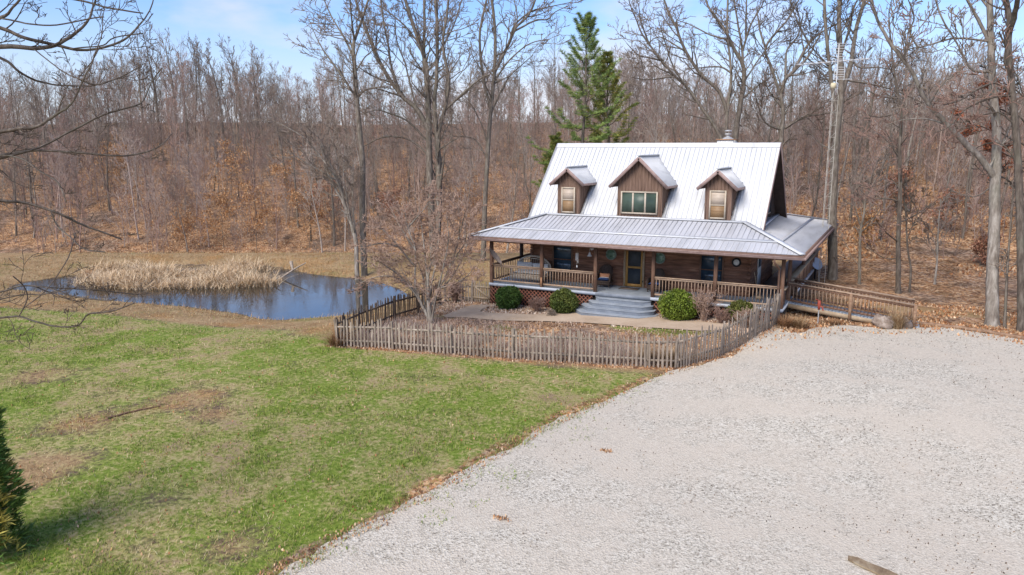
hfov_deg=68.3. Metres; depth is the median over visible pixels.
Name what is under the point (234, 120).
bare tree
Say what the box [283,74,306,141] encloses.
bare tree
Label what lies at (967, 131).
oak tree
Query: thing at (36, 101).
bare tree
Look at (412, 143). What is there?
bare tree
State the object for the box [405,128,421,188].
bare tree
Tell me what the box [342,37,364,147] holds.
bare tree
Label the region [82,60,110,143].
bare tree
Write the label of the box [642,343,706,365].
grass clump
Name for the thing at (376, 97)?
bare tree
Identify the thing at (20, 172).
bare tree
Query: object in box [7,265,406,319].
pond water
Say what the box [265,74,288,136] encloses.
bare tree
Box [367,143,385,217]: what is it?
bare tree
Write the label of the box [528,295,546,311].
bare shrub
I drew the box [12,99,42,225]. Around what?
bare tree
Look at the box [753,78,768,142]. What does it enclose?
bare tree
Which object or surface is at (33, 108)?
bare tree
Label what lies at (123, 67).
bare tree
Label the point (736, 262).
wall dial
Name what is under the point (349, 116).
bare tree
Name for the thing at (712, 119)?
bare tree
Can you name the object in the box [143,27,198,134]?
bare tree
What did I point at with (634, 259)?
screen door
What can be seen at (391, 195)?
young beech
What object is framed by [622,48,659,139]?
bare tree
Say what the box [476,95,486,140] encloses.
bare tree
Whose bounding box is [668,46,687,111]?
bare tree
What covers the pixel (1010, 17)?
bare tree
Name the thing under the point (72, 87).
bare tree
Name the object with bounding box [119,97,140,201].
bare tree
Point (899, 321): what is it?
grass clump
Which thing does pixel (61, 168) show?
woodland
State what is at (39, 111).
bare tree
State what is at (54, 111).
bare tree
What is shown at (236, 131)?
bare tree
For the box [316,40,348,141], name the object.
bare tree
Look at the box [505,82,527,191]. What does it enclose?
bare tree
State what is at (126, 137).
bare tree
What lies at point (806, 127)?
bare tree
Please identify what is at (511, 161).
bare tree
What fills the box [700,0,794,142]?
bare tree
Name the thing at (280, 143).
bare tree
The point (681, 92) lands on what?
bare tree
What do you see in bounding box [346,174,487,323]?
ornamental tree
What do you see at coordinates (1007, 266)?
sapling
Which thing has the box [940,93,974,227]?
bare tree
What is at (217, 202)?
young beech
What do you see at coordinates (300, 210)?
young beech
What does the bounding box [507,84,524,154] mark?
bare tree
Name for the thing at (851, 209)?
bare tree
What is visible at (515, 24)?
bare tree
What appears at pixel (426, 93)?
bare tree
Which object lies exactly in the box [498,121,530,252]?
bare tree
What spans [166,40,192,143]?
bare tree
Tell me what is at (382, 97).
bare tree
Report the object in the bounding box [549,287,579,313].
evergreen shrub
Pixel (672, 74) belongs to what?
bare tree
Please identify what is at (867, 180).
sapling
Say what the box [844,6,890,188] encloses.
bare tree
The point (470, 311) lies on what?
garden path
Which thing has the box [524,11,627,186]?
pine tree
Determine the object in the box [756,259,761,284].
side door
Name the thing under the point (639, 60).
bare tree
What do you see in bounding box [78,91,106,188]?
bare tree
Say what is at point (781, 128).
bare tree
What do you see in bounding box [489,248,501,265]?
dish
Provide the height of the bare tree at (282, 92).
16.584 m
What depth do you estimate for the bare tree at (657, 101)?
97.06 m
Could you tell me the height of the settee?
1.292 m
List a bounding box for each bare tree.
[0,0,172,349]
[0,75,29,175]
[0,137,28,235]
[1,54,28,157]
[2,58,17,148]
[2,119,26,214]
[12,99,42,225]
[17,67,50,182]
[17,138,41,237]
[19,71,56,193]
[20,66,55,200]
[22,80,41,143]
[29,61,52,136]
[30,76,58,143]
[40,62,58,118]
[42,88,63,157]
[44,89,82,178]
[46,78,68,134]
[57,68,83,118]
[62,87,88,163]
[72,50,105,141]
[76,47,102,125]
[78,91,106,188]
[81,54,105,159]
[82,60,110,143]
[87,94,128,210]
[95,73,118,146]
[97,101,116,147]
[101,95,117,167]
[103,50,133,121]
[114,103,140,189]
[117,55,136,96]
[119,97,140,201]
[120,30,153,132]
[128,114,152,201]
[132,21,168,143]
[141,108,163,182]
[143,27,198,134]
[144,33,167,142]
[160,97,178,160]
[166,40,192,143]
[176,95,192,178]
[184,32,204,141]
[188,34,218,136]
[188,76,205,153]
[189,37,235,141]
[207,131,230,190]
[216,35,245,137]
[225,83,244,152]
[225,89,253,197]
[229,41,250,140]
[237,54,259,144]
[241,40,270,144]
[247,98,272,189]
[252,109,374,279]
[254,51,274,113]
[254,85,296,190]
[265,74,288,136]
[272,77,291,132]
[276,103,304,227]
[277,72,291,139]
[283,0,416,276]
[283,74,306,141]
[293,102,317,181]
[296,164,323,241]
[310,99,328,171]
[313,100,343,245]
[314,81,328,139]
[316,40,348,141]
[316,72,334,140]
[319,84,341,139]
[319,109,334,198]
[333,39,351,124]
[334,0,522,265]
[340,91,371,221]
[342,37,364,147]
[355,125,382,199]
[360,57,376,148]
[363,102,378,208]
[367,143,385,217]
[371,63,387,152]
[373,93,383,156]
[374,65,386,145]
[376,82,387,141]
[397,129,416,190]
[405,65,419,126]
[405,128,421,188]
[407,107,425,196]
[431,0,582,260]
[437,85,460,151]
[446,80,459,147]
[459,137,480,246]
[462,47,485,116]
[471,42,492,91]
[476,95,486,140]
[476,97,494,145]
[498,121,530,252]
[500,144,521,194]
[505,57,528,142]
[505,75,514,125]
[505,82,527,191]
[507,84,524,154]
[508,64,528,160]
[511,148,538,218]
[521,54,539,128]
[521,118,541,212]
[525,40,540,138]
[533,110,559,158]
[535,83,573,164]
[542,22,565,124]
[548,74,564,142]
[605,61,631,139]
[607,0,722,138]
[614,60,646,142]
[618,31,653,141]
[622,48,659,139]
[629,38,645,129]
[636,103,647,142]
[638,0,752,136]
[640,49,665,100]
[641,75,670,142]
[652,78,702,142]
[658,105,703,142]
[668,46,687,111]
[675,64,691,137]
[695,58,721,139]
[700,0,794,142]
[704,64,733,121]
[704,97,721,142]
[716,75,750,131]
[729,0,863,152]
[739,128,761,142]
[744,54,762,140]
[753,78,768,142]
[754,51,797,141]
[774,26,814,184]
[783,0,929,279]
[786,88,810,162]
[790,73,851,209]
[798,94,817,163]
[800,45,823,98]
[801,142,848,217]
[822,33,853,167]
[826,11,856,151]
[833,85,867,203]
[842,0,952,293]
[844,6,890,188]
[844,64,899,220]
[846,32,869,135]
[858,9,896,164]
[859,0,1023,326]
[871,71,912,239]
[877,61,892,142]
[885,58,910,157]
[896,13,926,160]
[904,28,949,210]
[921,0,1023,331]
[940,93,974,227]
[943,55,959,112]
[951,79,972,153]
[959,41,978,145]
[961,44,1006,216]
[961,85,1004,238]
[965,14,986,117]
[1000,73,1023,214]
[1001,74,1023,211]
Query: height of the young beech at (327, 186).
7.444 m
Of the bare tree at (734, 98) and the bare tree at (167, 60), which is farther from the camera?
the bare tree at (167, 60)
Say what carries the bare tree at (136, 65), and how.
on the ground at (956, 287)
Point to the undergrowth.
(943, 159)
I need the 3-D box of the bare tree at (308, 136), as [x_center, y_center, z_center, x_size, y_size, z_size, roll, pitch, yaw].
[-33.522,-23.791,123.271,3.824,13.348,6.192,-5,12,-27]
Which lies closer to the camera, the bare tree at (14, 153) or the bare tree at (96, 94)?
the bare tree at (14, 153)
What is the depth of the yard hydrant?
31.59 m
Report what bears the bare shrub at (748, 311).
on the ground at (956, 287)
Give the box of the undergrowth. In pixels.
[0,70,1023,258]
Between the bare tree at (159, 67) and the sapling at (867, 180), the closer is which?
the sapling at (867, 180)
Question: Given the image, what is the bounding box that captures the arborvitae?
[0,404,35,567]
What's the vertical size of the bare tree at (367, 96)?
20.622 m
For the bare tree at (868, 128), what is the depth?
67.03 m
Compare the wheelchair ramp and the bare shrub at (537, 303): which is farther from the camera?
the bare shrub at (537, 303)
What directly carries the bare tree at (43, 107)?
on the ground at (956, 287)
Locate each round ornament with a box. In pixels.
[606,249,616,259]
[656,253,664,263]
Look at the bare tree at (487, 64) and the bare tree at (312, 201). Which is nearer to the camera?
the bare tree at (312, 201)
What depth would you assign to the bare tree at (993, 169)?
31.28 m
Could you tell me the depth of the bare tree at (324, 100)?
167.48 m
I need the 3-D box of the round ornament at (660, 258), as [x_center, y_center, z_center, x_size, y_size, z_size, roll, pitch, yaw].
[7.077,-1.411,36.151,0.552,0.562,0.060,5,12,27]
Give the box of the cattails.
[56,252,285,290]
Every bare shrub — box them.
[446,281,463,301]
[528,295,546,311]
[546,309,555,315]
[688,285,727,320]
[713,306,734,322]
[733,307,759,327]
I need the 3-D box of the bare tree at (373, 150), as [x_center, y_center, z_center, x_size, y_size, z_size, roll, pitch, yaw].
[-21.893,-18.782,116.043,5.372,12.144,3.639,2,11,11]
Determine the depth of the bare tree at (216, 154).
120.29 m
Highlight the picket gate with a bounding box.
[471,281,489,302]
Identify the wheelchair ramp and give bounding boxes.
[787,277,919,327]
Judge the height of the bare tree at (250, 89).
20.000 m
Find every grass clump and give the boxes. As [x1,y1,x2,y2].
[312,327,363,346]
[622,343,660,361]
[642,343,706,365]
[770,313,812,327]
[780,314,820,328]
[817,316,848,324]
[880,306,919,328]
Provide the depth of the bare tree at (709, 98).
100.31 m
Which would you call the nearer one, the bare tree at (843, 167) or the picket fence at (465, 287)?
the picket fence at (465, 287)
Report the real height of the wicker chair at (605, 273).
1.054 m
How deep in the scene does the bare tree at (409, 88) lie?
173.80 m
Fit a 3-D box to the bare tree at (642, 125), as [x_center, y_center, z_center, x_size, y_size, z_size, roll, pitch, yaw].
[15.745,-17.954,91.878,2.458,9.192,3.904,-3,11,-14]
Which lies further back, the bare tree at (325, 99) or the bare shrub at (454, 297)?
the bare tree at (325, 99)
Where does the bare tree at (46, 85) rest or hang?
on the ground at (956, 287)
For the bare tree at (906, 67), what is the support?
on the ground at (956, 287)
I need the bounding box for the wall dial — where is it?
[732,258,740,266]
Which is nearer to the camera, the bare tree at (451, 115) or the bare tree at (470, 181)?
the bare tree at (470, 181)
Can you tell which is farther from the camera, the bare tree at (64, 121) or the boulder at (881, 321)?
the bare tree at (64, 121)
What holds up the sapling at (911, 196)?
on the ground at (956, 287)
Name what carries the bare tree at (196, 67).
on the ground at (956, 287)
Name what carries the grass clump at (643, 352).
on the ground at (956, 287)
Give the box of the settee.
[510,255,550,280]
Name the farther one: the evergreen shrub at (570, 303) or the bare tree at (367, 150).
the bare tree at (367, 150)
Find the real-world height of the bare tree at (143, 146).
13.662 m
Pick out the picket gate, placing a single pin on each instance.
(474, 288)
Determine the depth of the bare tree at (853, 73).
98.04 m
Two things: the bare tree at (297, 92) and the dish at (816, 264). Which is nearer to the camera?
the dish at (816, 264)
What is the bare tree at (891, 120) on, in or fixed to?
on the ground at (956, 287)
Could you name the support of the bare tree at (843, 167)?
on the ground at (956, 287)
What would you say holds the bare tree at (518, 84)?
on the ground at (956, 287)
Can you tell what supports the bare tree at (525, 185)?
on the ground at (956, 287)
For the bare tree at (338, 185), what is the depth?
48.87 m
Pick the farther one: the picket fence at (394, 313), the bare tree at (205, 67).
the bare tree at (205, 67)
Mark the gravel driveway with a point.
(597, 517)
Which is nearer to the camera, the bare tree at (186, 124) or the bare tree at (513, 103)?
the bare tree at (186, 124)
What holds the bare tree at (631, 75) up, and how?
on the ground at (956, 287)
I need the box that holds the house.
[468,130,838,320]
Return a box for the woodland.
[0,31,1023,252]
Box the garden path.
[442,304,727,330]
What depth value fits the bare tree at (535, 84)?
179.80 m
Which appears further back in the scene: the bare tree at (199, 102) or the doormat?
the bare tree at (199, 102)
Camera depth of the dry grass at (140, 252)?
52.22 m
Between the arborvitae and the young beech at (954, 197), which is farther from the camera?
the young beech at (954, 197)
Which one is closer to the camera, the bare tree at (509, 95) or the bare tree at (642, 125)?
the bare tree at (642, 125)
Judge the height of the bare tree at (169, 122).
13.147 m
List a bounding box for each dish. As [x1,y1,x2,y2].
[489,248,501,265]
[813,257,821,278]
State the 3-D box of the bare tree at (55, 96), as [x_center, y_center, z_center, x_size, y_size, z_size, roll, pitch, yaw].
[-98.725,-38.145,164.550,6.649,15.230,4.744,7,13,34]
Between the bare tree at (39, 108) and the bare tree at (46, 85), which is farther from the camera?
the bare tree at (46, 85)
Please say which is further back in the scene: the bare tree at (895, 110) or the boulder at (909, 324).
the bare tree at (895, 110)
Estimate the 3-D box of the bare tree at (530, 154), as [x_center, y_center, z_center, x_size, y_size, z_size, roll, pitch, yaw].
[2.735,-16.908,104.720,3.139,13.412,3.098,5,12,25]
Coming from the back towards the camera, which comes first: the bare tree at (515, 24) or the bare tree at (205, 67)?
the bare tree at (205, 67)
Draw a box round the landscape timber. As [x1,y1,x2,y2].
[921,322,1023,339]
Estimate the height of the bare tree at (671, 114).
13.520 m
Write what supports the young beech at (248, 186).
on the ground at (956, 287)
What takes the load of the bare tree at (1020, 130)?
on the ground at (956, 287)
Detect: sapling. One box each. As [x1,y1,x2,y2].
[833,125,908,284]
[889,160,936,292]
[913,193,963,284]
[988,177,1023,327]
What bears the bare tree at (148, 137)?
on the ground at (956, 287)
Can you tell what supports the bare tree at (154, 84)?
on the ground at (956, 287)
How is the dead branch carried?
in the pond water
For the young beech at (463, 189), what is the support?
on the ground at (956, 287)
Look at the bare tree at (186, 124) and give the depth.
130.00 m
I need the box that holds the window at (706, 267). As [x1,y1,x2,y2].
[699,255,723,286]
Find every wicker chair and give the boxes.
[597,264,612,287]
[646,268,664,291]
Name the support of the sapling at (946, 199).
on the ground at (956, 287)
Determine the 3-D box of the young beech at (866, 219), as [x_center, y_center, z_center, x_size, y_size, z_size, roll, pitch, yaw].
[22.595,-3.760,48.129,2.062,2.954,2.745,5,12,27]
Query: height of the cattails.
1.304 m
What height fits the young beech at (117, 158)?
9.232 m
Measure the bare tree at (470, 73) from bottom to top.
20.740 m
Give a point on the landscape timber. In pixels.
(976, 329)
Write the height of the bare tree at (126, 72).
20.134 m
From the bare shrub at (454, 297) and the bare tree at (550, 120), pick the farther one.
the bare tree at (550, 120)
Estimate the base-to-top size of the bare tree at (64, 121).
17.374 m
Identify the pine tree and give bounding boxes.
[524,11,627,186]
[537,131,562,182]
[585,50,638,142]
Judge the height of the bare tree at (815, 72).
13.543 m
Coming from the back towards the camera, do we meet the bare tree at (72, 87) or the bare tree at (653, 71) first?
the bare tree at (72, 87)
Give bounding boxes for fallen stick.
[106,406,159,418]
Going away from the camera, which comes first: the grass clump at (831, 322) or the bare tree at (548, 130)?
the grass clump at (831, 322)
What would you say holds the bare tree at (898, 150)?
on the ground at (956, 287)
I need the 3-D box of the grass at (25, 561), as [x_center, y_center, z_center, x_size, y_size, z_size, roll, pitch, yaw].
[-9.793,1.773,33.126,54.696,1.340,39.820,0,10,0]
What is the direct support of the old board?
on the gravel driveway
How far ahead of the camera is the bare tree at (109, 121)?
148.46 m
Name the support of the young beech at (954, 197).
on the ground at (956, 287)
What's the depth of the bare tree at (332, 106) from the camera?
150.46 m
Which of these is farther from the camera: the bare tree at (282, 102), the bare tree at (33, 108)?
the bare tree at (282, 102)
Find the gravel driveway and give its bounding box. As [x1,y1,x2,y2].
[278,325,1023,574]
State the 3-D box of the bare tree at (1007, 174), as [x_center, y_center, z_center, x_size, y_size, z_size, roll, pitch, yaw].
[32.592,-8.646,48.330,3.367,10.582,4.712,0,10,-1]
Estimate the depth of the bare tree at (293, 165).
104.15 m
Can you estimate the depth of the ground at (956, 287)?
25.72 m
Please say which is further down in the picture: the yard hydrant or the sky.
the yard hydrant
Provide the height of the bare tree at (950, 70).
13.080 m
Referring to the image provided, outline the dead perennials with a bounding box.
[342,314,712,365]
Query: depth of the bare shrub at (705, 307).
32.41 m
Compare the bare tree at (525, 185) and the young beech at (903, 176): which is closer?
the young beech at (903, 176)
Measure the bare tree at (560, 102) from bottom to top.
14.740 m
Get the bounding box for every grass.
[0,251,516,320]
[0,263,733,574]
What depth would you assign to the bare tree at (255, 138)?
119.67 m
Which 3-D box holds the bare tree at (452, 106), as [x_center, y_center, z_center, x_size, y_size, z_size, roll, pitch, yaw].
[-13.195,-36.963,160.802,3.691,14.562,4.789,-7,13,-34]
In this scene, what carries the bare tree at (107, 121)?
on the ground at (956, 287)
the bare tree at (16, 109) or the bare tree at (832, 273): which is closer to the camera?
the bare tree at (832, 273)
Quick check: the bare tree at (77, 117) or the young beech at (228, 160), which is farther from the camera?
the bare tree at (77, 117)
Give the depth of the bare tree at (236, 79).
163.67 m
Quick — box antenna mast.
[790,43,869,284]
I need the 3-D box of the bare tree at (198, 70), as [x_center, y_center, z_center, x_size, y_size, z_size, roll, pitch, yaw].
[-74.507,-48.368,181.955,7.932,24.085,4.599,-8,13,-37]
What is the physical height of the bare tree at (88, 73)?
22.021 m
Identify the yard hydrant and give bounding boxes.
[816,299,823,323]
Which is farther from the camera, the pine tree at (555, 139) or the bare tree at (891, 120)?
the pine tree at (555, 139)
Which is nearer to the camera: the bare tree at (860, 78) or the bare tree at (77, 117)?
the bare tree at (860, 78)
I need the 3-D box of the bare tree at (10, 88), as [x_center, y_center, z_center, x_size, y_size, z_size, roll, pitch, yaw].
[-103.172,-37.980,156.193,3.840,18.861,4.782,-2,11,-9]
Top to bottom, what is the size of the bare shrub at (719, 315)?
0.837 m
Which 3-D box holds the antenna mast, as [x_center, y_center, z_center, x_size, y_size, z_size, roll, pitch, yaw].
[16.287,-6.294,40.097,4.502,12.776,1.723,0,10,1]
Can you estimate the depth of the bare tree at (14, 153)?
13.21 m
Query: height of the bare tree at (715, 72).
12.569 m
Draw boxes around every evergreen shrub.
[494,285,522,309]
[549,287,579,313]
[657,288,698,320]
[725,299,752,323]
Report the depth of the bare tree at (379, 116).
152.60 m
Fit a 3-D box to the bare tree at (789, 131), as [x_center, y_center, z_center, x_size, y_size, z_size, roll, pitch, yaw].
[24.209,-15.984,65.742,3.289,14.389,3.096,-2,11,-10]
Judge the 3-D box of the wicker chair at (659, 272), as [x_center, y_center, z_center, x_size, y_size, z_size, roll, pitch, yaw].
[6.848,-0.334,35.786,0.786,1.054,0.772,7,12,32]
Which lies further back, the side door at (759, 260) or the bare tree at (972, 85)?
the bare tree at (972, 85)
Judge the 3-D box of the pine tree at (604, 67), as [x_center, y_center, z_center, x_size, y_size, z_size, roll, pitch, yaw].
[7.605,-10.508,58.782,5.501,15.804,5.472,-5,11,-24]
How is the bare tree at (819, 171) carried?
on the ground at (956, 287)
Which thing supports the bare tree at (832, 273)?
on the ground at (956, 287)
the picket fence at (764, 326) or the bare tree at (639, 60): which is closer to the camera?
the picket fence at (764, 326)
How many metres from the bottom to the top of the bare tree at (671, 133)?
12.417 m
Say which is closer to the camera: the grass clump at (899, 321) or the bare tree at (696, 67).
the grass clump at (899, 321)
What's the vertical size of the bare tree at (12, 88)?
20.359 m
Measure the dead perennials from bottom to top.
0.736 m
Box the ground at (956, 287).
[0,119,1023,574]
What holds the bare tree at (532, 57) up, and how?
on the ground at (956, 287)
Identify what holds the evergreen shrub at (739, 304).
on the ground at (956, 287)
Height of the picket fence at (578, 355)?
1.556 m
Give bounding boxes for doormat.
[618,287,639,289]
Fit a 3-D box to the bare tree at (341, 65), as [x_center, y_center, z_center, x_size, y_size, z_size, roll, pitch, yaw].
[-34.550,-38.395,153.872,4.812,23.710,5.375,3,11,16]
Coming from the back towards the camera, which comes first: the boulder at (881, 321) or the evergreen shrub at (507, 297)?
the evergreen shrub at (507, 297)
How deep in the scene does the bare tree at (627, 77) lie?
84.73 m
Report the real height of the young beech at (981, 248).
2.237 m
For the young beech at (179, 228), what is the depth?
97.47 m
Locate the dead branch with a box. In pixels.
[279,261,305,278]
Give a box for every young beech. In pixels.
[87,138,143,192]
[168,208,207,250]
[193,186,242,246]
[205,138,251,198]
[229,179,283,249]
[264,149,305,210]
[282,186,337,246]
[306,178,343,226]
[375,182,412,225]
[453,174,492,221]
[851,206,885,246]
[876,166,921,212]
[924,185,974,231]
[970,231,1005,264]
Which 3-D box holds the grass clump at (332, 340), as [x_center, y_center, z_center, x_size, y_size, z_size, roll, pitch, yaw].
[-7.099,1.924,30.162,3.007,0.791,2.721,1,11,6]
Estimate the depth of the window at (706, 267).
35.17 m
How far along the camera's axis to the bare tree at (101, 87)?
157.97 m
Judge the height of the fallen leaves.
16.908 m
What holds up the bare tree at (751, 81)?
on the ground at (956, 287)
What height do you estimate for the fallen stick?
0.071 m
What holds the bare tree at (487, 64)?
on the ground at (956, 287)
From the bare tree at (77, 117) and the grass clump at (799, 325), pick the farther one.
the bare tree at (77, 117)
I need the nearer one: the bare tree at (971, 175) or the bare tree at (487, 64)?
the bare tree at (971, 175)
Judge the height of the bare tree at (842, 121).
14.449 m
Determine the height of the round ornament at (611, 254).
0.562 m
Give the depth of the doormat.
36.49 m
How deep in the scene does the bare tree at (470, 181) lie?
95.34 m
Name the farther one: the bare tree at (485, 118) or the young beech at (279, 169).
the bare tree at (485, 118)
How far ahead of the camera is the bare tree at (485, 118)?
140.51 m
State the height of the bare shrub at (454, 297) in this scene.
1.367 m
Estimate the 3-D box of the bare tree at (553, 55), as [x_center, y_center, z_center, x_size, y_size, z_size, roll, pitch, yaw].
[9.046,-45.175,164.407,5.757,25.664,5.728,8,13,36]
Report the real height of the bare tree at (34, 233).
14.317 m
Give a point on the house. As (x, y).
(702, 216)
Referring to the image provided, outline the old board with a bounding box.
[848,555,897,574]
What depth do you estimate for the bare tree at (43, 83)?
181.09 m
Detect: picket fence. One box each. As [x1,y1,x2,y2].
[334,318,678,367]
[335,281,441,338]
[444,282,471,301]
[676,290,780,367]
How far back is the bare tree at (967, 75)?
85.78 m
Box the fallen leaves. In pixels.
[0,137,1023,574]
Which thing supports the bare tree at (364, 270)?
on the ground at (956, 287)
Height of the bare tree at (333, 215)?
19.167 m
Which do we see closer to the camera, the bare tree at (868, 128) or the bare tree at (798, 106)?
the bare tree at (868, 128)
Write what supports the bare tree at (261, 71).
on the ground at (956, 287)
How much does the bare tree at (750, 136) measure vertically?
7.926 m
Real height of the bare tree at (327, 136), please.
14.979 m
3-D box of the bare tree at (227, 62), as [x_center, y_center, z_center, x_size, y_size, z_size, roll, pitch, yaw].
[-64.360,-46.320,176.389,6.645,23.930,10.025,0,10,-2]
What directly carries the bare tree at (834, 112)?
on the ground at (956, 287)
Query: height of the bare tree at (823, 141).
10.936 m
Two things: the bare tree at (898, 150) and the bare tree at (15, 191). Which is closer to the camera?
the bare tree at (898, 150)
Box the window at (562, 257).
[552,246,572,273]
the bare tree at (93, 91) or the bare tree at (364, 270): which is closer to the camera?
the bare tree at (364, 270)
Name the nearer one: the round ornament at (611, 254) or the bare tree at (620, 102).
the round ornament at (611, 254)
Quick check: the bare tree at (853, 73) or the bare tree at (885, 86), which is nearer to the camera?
the bare tree at (853, 73)
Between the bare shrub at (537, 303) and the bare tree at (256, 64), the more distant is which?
the bare tree at (256, 64)
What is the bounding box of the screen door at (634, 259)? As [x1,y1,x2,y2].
[625,251,643,286]
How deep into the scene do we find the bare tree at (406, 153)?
119.79 m
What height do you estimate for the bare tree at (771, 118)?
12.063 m
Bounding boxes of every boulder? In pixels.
[871,314,894,328]
[903,317,912,328]
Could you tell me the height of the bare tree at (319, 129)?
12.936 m
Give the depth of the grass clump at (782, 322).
31.19 m
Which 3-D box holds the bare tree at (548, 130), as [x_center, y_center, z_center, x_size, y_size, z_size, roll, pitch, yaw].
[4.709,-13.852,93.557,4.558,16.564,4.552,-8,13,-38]
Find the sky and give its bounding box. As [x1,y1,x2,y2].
[0,0,1023,135]
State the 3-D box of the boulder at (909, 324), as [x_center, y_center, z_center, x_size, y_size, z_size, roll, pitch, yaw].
[16.165,1.475,31.160,0.706,0.588,0.595,5,12,27]
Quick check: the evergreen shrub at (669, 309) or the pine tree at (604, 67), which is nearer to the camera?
the evergreen shrub at (669, 309)
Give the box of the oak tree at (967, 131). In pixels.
[951,47,1023,194]
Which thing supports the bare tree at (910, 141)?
on the ground at (956, 287)
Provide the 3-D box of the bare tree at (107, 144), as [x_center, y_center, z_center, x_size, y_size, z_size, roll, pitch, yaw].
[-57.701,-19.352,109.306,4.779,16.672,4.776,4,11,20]
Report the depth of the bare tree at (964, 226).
48.23 m
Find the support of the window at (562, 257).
in the house
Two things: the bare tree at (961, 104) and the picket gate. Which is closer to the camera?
the picket gate
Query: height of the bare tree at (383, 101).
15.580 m

